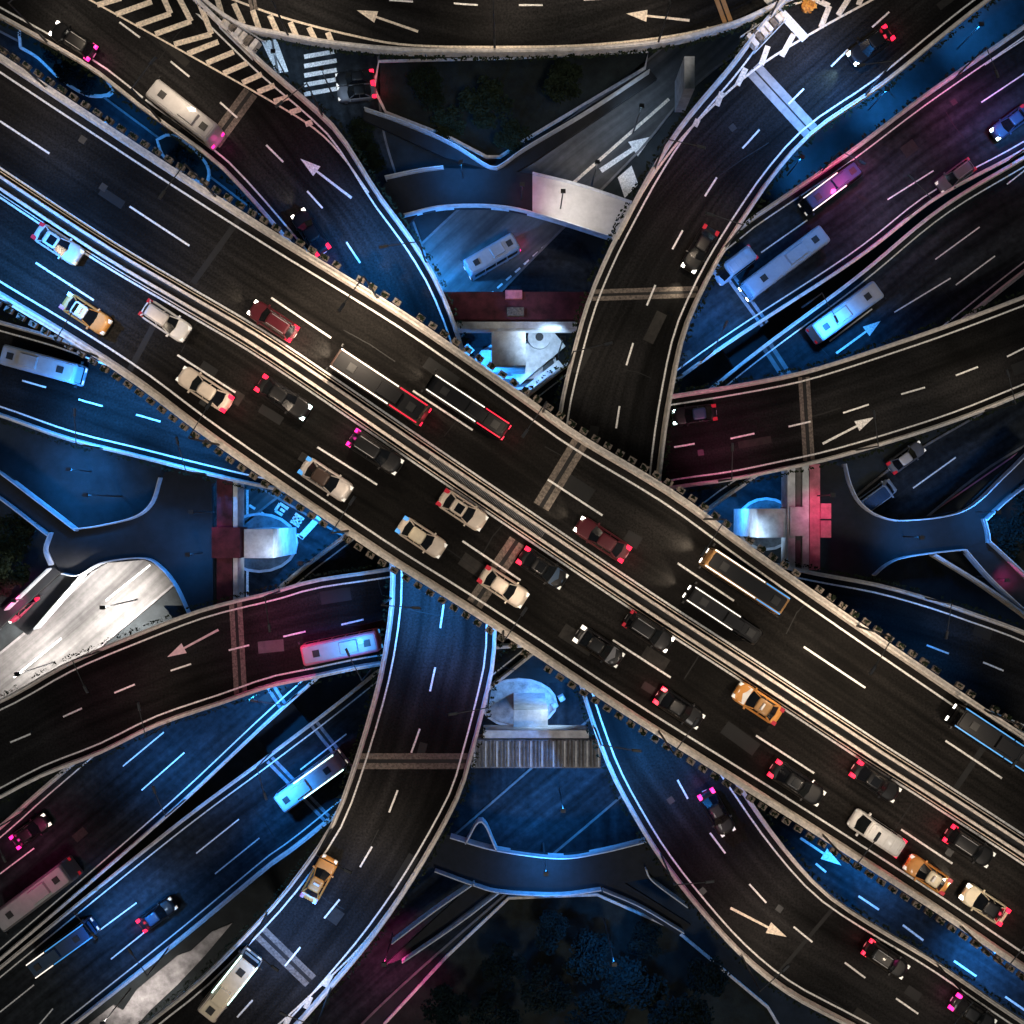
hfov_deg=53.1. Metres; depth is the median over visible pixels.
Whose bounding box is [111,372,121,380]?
planter
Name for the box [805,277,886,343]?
bus
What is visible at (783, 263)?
bus
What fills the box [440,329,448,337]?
planter
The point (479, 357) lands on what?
planter
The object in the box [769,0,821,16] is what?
street lamp
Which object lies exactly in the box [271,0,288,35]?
street lamp
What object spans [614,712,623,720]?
planter
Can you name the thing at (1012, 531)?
tree
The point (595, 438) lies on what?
planter
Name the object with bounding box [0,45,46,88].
street lamp
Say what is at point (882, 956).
car
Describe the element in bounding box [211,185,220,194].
planter
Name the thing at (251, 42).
crash cushion
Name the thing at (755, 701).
taxi
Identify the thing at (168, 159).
planter
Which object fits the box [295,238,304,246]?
planter
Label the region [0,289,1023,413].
trailing shrubs
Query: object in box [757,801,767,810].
planter
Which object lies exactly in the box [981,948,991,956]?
planter
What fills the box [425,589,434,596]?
planter
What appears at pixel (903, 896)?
planter
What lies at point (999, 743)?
bus
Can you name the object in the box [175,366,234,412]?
car
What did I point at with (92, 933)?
street lamp
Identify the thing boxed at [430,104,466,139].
tree
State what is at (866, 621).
planter
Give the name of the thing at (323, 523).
planter
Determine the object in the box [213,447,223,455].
planter
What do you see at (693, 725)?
street lamp
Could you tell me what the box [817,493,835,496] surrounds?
floodlight
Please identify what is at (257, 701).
street lamp
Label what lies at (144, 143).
planter
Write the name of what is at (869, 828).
van
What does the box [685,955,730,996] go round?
tree
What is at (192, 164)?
tree
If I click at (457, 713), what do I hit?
street lamp
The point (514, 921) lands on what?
lawn
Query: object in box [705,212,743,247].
street lamp
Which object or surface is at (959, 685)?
planter
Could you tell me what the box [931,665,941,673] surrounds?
planter
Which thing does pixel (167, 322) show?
car
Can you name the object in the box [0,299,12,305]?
street lamp
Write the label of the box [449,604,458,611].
planter
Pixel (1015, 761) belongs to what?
street lamp
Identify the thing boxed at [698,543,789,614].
bus
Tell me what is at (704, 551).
street lamp
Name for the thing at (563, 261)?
street
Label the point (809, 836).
planter
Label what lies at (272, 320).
car
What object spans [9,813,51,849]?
car
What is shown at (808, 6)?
flower tub
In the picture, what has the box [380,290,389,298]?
planter
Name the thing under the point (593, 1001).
tree
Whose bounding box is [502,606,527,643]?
street lamp
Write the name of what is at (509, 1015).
tree
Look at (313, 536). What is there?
street
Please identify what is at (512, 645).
planter
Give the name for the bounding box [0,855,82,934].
bus
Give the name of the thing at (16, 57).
planter
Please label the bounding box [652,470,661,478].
planter
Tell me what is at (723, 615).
bus
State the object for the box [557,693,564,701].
barrier block
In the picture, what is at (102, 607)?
floodlight
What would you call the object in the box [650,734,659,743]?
planter
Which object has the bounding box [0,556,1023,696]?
trailing shrubs
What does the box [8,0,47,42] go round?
street lamp
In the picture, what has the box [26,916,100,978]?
bus
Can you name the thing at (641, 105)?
floodlight
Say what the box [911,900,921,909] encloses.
planter
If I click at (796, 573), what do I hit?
planter
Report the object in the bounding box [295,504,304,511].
planter
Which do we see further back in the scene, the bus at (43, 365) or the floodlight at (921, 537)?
the floodlight at (921, 537)
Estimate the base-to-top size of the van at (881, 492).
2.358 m
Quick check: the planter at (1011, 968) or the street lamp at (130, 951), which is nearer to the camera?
the planter at (1011, 968)
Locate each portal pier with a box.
[212,478,295,603]
[444,290,589,379]
[471,693,600,767]
[675,56,694,111]
[734,464,830,569]
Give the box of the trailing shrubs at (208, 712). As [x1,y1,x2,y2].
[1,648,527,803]
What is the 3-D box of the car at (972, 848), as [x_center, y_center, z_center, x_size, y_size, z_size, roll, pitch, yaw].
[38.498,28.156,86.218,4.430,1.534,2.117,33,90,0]
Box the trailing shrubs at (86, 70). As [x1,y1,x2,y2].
[0,20,389,1023]
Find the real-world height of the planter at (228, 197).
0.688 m
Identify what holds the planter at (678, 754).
hanging from the elevated highway at (206, 263)
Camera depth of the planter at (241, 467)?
86.18 m
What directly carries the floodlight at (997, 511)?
on the ground at (36, 462)
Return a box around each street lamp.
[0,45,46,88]
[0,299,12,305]
[0,810,26,862]
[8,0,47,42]
[54,303,98,357]
[72,651,101,692]
[73,408,102,448]
[74,887,102,938]
[127,945,169,975]
[131,56,160,122]
[137,702,171,737]
[152,785,185,816]
[158,163,215,199]
[175,436,205,474]
[188,400,219,445]
[246,912,279,971]
[250,693,296,705]
[256,750,272,799]
[264,590,279,631]
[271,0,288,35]
[275,82,323,116]
[279,987,331,1023]
[315,828,351,873]
[331,496,355,533]
[338,275,377,312]
[345,648,372,680]
[379,241,426,262]
[381,597,420,608]
[448,690,490,715]
[493,0,495,47]
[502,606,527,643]
[521,401,546,437]
[567,341,612,365]
[594,727,641,752]
[654,138,705,168]
[657,0,670,41]
[658,717,699,753]
[660,852,713,885]
[700,320,727,360]
[700,518,725,556]
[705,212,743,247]
[718,443,733,481]
[740,954,789,991]
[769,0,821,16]
[801,293,838,322]
[821,150,865,171]
[822,832,880,868]
[853,410,878,450]
[856,60,894,95]
[856,625,892,674]
[903,174,931,218]
[924,597,951,638]
[937,964,972,1023]
[955,46,998,77]
[959,926,1023,969]
[984,369,1015,411]
[984,709,1023,768]
[1006,149,1023,162]
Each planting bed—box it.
[18,30,113,97]
[156,134,210,184]
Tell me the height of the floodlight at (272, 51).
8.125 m
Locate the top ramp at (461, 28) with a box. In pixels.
[96,0,856,126]
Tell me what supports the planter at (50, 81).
attached to the elevated highway at (206, 263)
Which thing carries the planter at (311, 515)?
hanging from the elevated highway at (206, 263)
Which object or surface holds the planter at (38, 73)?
on the elevated highway at (206, 263)
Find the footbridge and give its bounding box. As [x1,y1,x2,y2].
[0,68,1023,964]
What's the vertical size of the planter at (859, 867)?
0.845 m
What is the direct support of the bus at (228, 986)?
on the curved ramp at (416, 748)
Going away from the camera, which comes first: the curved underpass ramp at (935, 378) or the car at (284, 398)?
the car at (284, 398)
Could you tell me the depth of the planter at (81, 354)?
86.18 m
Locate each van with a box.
[712,244,758,285]
[847,809,907,857]
[859,479,896,510]
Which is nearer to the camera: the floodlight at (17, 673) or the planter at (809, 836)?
the planter at (809, 836)
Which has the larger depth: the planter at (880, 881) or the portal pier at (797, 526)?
the portal pier at (797, 526)
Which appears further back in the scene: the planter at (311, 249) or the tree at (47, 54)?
the tree at (47, 54)
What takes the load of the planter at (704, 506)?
hanging from the elevated highway at (206, 263)
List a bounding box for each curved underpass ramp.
[0,295,1023,491]
[0,563,1023,798]
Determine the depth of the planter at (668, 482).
86.18 m
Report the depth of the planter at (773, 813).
86.18 m
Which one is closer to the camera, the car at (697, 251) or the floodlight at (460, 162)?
the car at (697, 251)
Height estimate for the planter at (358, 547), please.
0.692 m
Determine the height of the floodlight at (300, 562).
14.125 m
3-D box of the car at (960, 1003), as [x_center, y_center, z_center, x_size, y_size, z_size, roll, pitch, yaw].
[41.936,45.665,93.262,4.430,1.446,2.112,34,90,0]
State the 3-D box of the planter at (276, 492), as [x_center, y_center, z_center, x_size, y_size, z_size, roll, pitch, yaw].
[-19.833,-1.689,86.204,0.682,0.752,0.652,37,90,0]
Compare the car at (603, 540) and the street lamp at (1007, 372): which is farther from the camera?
the street lamp at (1007, 372)
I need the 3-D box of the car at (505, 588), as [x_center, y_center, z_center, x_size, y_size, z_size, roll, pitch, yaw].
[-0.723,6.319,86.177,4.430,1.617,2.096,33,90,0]
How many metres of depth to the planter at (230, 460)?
86.18 m
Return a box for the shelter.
[525,360,561,389]
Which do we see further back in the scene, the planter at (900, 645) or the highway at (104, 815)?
the highway at (104, 815)
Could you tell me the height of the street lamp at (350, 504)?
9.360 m
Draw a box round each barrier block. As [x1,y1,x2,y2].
[551,701,558,708]
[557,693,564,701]
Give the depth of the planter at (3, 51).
86.18 m
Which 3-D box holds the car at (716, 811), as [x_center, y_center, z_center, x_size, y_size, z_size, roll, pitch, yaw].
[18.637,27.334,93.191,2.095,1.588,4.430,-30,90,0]
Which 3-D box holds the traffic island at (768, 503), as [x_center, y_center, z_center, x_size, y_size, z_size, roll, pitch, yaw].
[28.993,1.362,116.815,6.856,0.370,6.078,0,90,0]
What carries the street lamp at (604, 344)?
on the curved ramp at (767, 906)
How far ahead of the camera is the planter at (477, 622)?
86.08 m
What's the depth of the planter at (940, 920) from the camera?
86.18 m
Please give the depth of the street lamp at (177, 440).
94.91 m
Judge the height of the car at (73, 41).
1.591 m
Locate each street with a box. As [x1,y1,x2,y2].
[0,21,759,698]
[0,30,278,233]
[246,487,342,596]
[261,39,425,255]
[302,395,1023,1023]
[447,683,636,852]
[461,230,849,523]
[747,793,1023,1018]
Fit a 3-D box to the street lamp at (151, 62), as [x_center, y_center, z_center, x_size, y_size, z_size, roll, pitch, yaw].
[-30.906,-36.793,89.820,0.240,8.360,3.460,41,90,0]
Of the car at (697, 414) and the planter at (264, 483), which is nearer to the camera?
the planter at (264, 483)
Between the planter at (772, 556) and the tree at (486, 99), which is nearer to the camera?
the planter at (772, 556)
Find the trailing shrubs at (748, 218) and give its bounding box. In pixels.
[0,20,1023,821]
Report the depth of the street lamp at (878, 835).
78.77 m
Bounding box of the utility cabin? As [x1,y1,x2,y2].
[512,333,564,384]
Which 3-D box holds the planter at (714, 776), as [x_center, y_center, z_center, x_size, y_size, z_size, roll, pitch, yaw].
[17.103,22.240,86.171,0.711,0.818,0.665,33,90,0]
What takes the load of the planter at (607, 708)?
hanging from the elevated highway at (206, 263)
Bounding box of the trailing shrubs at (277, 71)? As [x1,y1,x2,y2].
[209,1,503,1022]
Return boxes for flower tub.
[801,0,816,13]
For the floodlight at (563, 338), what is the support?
on the ground at (36, 462)
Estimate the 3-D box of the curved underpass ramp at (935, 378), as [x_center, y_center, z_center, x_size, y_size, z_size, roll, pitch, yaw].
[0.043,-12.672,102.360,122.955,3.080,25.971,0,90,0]
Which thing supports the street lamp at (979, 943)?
on the elevated highway at (206, 263)
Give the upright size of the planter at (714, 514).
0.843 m
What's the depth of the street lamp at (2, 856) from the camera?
104.51 m
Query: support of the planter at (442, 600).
on the elevated highway at (206, 263)
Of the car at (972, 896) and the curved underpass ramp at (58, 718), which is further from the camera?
the curved underpass ramp at (58, 718)
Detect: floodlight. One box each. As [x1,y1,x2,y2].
[11,595,42,602]
[14,661,54,675]
[65,467,91,471]
[82,493,122,496]
[100,599,137,609]
[100,988,130,1023]
[185,552,202,556]
[270,49,289,82]
[298,560,309,564]
[318,66,333,98]
[382,933,392,966]
[458,160,463,177]
[542,843,548,875]
[556,336,565,358]
[559,787,565,812]
[560,189,565,208]
[591,160,599,185]
[603,918,616,966]
[632,103,643,133]
[787,155,804,175]
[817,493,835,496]
[867,86,889,110]
[903,536,923,539]
[957,21,983,49]
[976,510,1000,513]
[977,575,1009,581]
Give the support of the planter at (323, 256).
on the elevated highway at (206, 263)
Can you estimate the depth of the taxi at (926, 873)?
86.03 m
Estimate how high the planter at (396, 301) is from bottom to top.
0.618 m
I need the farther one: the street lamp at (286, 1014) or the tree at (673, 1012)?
the tree at (673, 1012)
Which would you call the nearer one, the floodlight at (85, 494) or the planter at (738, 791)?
the planter at (738, 791)
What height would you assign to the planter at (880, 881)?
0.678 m
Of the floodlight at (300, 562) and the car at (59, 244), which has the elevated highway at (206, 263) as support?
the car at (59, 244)
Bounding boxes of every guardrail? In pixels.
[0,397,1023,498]
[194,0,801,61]
[552,0,833,1023]
[662,0,1023,1016]
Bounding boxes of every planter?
[0,46,8,54]
[4,305,14,314]
[9,53,20,62]
[16,313,26,321]
[22,61,32,70]
[28,320,38,328]
[33,69,43,78]
[40,327,50,335]
[45,77,55,86]
[52,334,62,341]
[57,84,67,93]
[64,342,74,350]
[68,92,79,101]
[76,351,86,357]
[80,100,90,109]
[88,357,97,365]
[92,108,102,117]
[100,364,109,372]
[104,116,114,125]
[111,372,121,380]
[116,124,126,132]
[123,380,132,388]
[128,131,137,140]
[134,388,144,396]
[140,139,149,148]
[145,396,155,405]
[152,147,161,156]
[157,405,166,413]
[164,154,173,163]
[168,414,177,422]
[175,162,185,171]
[179,422,188,430]
[188,171,197,178]
[191,431,200,438]
[199,178,209,185]
[202,439,211,447]
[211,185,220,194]
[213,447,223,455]
[223,193,233,201]
[225,456,234,463]
[235,200,244,209]
[237,464,246,471]
[247,208,257,216]
[248,472,257,479]
[259,216,268,224]
[260,480,269,487]
[271,223,280,232]
[272,488,281,495]
[283,231,292,239]
[283,495,292,503]
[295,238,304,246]
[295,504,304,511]
[307,511,316,519]
[308,245,316,254]
[318,519,327,527]
[320,253,328,261]
[332,260,341,268]
[342,535,351,543]
[354,543,362,550]
[356,275,364,283]
[366,551,374,558]
[368,283,377,290]
[378,559,386,566]
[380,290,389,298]
[389,566,398,574]
[392,297,401,305]
[401,574,410,581]
[413,581,422,589]
[416,313,425,321]
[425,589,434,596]
[428,321,437,329]
[437,596,446,604]
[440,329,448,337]
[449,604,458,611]
[451,337,460,345]
[461,611,469,619]
[463,346,472,353]
[473,619,481,626]
[475,354,483,361]
[485,626,493,634]
[486,361,495,370]
[496,634,504,641]
[498,370,506,378]
[509,642,517,650]
[510,378,518,386]
[520,650,528,657]
[521,386,530,394]
[533,394,541,402]
[543,665,552,673]
[545,403,553,411]
[555,673,564,681]
[556,411,564,419]
[567,419,576,427]
[567,681,576,689]
[579,427,587,434]
[579,688,587,696]
[591,434,600,442]
[591,696,599,704]
[602,704,611,712]
[603,442,612,449]
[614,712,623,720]
[615,449,624,456]
[626,719,635,727]
[628,456,636,463]
[638,727,647,735]
[640,463,648,471]
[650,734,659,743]
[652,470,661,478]
[662,742,671,750]
[664,478,673,486]
[674,750,682,757]
[676,486,685,494]
[686,756,695,765]
[688,494,697,502]
[698,764,706,772]
[699,502,708,510]
[710,771,719,780]
[711,511,720,517]
[722,779,730,787]
[723,519,731,527]
[733,786,743,795]
[745,536,754,544]
[745,794,754,803]
[756,544,766,552]
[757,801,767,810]
[768,552,777,560]
[769,809,778,817]
[779,561,788,568]
[781,816,790,825]
[791,569,800,576]
[793,824,802,833]
[805,831,814,841]
[814,585,824,593]
[817,839,826,847]
[826,593,835,601]
[828,846,837,855]
[838,601,847,609]
[840,854,850,862]
[849,609,859,617]
[853,861,862,870]
[861,617,870,625]
[864,869,873,878]
[872,625,882,632]
[876,877,885,886]
[884,633,893,641]
[888,884,897,893]
[896,641,905,649]
[899,892,909,901]
[907,649,917,657]
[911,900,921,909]
[919,657,929,665]
[923,907,933,917]
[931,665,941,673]
[935,915,944,924]
[946,923,956,932]
[954,681,964,689]
[958,931,967,940]
[966,689,976,697]
[969,939,979,948]
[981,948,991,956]
[989,705,999,713]
[992,955,1003,964]
[1001,713,1011,721]
[1005,963,1015,972]
[1012,721,1023,729]
[1016,970,1023,980]
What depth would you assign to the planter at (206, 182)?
86.18 m
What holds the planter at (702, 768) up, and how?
on the elevated highway at (206, 263)
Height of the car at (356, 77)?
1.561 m
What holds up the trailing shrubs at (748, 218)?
on the highway at (104, 815)
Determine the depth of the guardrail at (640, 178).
93.53 m
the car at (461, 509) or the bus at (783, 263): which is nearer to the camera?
the car at (461, 509)
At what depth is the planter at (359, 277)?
86.18 m
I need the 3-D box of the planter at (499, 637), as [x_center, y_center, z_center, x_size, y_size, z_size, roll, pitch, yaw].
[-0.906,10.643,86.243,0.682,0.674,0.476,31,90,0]
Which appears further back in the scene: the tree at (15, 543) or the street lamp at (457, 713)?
the tree at (15, 543)
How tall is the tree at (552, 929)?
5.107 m
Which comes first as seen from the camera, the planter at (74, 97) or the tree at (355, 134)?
the planter at (74, 97)
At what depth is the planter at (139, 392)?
86.18 m
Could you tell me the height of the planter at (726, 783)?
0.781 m
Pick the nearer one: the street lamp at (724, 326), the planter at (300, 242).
the planter at (300, 242)
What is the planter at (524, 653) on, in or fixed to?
hanging from the elevated highway at (206, 263)
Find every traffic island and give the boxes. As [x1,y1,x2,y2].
[244,513,297,572]
[475,341,555,389]
[484,678,556,724]
[740,497,780,550]
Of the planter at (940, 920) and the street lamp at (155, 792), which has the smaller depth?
the planter at (940, 920)
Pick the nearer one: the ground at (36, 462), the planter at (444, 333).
the planter at (444, 333)
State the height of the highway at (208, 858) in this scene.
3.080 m
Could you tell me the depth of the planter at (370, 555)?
86.18 m
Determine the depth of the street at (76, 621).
116.88 m
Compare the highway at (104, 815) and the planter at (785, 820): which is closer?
the planter at (785, 820)
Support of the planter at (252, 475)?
hanging from the elevated highway at (206, 263)
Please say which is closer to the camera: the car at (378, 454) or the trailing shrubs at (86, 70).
the car at (378, 454)
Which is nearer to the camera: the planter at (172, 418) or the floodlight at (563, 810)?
the planter at (172, 418)
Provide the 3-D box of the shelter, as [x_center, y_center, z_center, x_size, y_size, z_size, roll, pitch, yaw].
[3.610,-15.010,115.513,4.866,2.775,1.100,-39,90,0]
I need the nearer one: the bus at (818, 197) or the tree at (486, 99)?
the bus at (818, 197)
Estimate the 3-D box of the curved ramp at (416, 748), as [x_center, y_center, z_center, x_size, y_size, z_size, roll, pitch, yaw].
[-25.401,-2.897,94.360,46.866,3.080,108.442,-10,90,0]
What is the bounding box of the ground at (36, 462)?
[0,0,1023,1023]
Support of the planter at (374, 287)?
attached to the elevated highway at (206, 263)
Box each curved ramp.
[0,0,525,1023]
[557,0,1023,1023]
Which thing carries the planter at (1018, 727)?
on the elevated highway at (206, 263)
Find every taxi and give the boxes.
[59,292,112,334]
[300,854,337,904]
[732,682,784,725]
[903,854,952,895]
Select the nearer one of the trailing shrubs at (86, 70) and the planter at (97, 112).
the planter at (97, 112)
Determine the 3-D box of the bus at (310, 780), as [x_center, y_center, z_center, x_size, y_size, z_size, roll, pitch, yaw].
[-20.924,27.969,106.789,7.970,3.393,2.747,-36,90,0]
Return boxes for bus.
[0,344,87,387]
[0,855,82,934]
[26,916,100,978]
[142,76,224,150]
[198,947,262,1022]
[274,748,348,811]
[298,628,382,669]
[326,344,431,425]
[421,369,510,439]
[460,233,520,280]
[682,581,762,644]
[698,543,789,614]
[738,225,829,302]
[797,161,862,216]
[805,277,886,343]
[944,702,1023,771]
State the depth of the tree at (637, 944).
113.71 m
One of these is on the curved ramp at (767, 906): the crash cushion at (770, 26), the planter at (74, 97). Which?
the crash cushion at (770, 26)
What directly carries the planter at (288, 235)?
hanging from the elevated highway at (206, 263)
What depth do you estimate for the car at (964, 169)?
107.45 m
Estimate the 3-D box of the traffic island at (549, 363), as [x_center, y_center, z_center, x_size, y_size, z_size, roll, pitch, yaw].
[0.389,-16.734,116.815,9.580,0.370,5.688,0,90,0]
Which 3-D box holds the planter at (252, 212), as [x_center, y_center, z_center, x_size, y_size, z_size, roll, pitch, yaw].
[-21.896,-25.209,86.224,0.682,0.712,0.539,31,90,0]
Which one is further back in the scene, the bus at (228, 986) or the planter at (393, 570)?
the bus at (228, 986)
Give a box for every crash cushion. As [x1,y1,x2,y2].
[219,19,265,59]
[740,11,785,53]
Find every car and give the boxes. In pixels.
[9,595,39,622]
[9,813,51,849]
[31,222,84,265]
[49,21,97,61]
[136,897,177,932]
[138,298,191,342]
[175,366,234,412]
[247,300,299,342]
[254,374,311,420]
[291,208,330,256]
[297,456,353,501]
[335,69,374,86]
[337,83,376,103]
[346,428,403,474]
[395,516,446,558]
[436,488,488,531]
[477,565,529,607]
[516,546,568,589]
[572,625,624,667]
[573,516,631,562]
[622,609,674,652]
[653,686,705,729]
[672,404,717,425]
[681,224,719,273]
[697,787,735,836]
[767,759,825,806]
[847,24,895,66]
[849,760,901,802]
[861,938,909,979]
[886,441,925,474]
[935,157,976,192]
[942,824,995,867]
[947,992,996,1023]
[959,883,1010,926]
[989,104,1023,140]
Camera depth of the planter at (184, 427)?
86.18 m
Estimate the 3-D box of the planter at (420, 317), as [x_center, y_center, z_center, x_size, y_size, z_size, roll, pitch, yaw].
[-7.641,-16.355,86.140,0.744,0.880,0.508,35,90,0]
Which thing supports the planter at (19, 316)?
hanging from the elevated highway at (206, 263)
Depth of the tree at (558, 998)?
113.02 m
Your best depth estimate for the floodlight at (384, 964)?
111.38 m
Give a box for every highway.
[0,25,1023,960]
[0,53,1023,971]
[0,156,1023,1023]
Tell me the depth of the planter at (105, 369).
86.18 m
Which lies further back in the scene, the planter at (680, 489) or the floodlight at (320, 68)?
the floodlight at (320, 68)
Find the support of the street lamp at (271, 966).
on the curved ramp at (416, 748)
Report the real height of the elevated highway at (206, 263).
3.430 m
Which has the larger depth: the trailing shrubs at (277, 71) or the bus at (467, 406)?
the trailing shrubs at (277, 71)
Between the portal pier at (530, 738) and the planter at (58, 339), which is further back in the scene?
the portal pier at (530, 738)
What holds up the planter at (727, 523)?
attached to the elevated highway at (206, 263)
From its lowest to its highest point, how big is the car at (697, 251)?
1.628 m
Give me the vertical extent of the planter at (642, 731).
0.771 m
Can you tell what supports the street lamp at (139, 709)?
on the curved underpass ramp at (58, 718)
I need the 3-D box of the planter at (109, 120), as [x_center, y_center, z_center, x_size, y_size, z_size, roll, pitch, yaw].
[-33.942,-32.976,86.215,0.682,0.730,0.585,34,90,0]
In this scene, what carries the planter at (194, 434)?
hanging from the elevated highway at (206, 263)
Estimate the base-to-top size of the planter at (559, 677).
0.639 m
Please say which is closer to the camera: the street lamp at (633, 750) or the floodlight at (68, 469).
the street lamp at (633, 750)
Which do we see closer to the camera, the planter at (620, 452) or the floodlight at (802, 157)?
the planter at (620, 452)
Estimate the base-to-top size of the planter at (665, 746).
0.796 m
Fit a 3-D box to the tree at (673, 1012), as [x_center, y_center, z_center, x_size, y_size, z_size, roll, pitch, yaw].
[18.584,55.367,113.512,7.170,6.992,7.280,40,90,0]
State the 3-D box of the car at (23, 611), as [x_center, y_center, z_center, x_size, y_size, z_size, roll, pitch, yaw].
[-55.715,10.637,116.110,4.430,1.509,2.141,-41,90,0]
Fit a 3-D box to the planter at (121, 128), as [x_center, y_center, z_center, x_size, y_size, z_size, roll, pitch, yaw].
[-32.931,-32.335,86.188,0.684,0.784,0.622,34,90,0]
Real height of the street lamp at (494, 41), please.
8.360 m
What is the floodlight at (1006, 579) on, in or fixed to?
on the ground at (36, 462)
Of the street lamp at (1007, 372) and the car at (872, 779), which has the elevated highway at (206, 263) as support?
the car at (872, 779)
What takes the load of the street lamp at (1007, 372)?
on the curved underpass ramp at (935, 378)
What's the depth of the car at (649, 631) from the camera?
85.93 m
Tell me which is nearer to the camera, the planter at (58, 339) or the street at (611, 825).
the planter at (58, 339)
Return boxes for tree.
[0,511,35,559]
[0,547,30,596]
[41,43,61,62]
[52,58,81,85]
[75,71,97,96]
[166,143,190,167]
[182,156,198,178]
[345,116,376,144]
[352,138,386,174]
[405,64,445,112]
[420,982,471,1023]
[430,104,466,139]
[457,74,514,129]
[466,990,523,1023]
[480,941,528,992]
[493,117,532,154]
[517,962,574,1015]
[534,909,569,955]
[541,57,583,104]
[562,928,614,985]
[564,988,627,1023]
[600,955,669,1010]
[626,920,662,960]
[647,991,714,1023]
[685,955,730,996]
[988,510,1023,557]
[1008,555,1021,566]
[1010,475,1023,513]
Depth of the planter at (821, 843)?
86.18 m
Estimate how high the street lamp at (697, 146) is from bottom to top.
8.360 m
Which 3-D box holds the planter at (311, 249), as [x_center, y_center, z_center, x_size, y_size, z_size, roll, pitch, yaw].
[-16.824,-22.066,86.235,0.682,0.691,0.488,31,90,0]
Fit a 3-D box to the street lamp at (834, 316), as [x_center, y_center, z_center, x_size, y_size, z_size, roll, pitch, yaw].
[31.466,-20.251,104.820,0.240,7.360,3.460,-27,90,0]
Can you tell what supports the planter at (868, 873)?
hanging from the elevated highway at (206, 263)
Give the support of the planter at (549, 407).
hanging from the elevated highway at (206, 263)
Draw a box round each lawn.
[375,50,647,158]
[383,892,778,1023]
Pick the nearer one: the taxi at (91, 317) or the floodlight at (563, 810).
the taxi at (91, 317)
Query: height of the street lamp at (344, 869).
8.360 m
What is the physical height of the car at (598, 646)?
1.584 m
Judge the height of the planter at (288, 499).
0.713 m
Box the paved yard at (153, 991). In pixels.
[89,923,231,1023]
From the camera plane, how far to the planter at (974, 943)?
86.18 m
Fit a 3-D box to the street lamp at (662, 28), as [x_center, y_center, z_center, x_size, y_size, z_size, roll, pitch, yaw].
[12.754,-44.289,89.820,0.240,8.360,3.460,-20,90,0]
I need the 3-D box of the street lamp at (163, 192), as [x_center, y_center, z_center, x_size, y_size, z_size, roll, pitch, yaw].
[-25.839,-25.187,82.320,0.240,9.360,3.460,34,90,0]
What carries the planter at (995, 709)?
on the elevated highway at (206, 263)
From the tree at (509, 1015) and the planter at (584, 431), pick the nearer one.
the planter at (584, 431)
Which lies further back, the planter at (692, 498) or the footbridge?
the footbridge
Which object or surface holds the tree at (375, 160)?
on the ground at (36, 462)
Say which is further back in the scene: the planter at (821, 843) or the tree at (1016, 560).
the tree at (1016, 560)
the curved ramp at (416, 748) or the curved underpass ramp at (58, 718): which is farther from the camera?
the curved underpass ramp at (58, 718)
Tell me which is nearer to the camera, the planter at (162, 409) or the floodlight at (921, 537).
the planter at (162, 409)
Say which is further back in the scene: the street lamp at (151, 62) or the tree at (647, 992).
the tree at (647, 992)
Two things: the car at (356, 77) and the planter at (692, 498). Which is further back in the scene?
the car at (356, 77)
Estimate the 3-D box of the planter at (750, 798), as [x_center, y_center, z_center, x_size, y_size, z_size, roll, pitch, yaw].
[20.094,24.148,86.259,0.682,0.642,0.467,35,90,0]
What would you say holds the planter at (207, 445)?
hanging from the elevated highway at (206, 263)
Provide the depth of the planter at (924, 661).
86.18 m
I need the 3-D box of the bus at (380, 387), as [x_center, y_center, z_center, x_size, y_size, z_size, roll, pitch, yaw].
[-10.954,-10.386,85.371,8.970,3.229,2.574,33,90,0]
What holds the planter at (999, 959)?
hanging from the elevated highway at (206, 263)

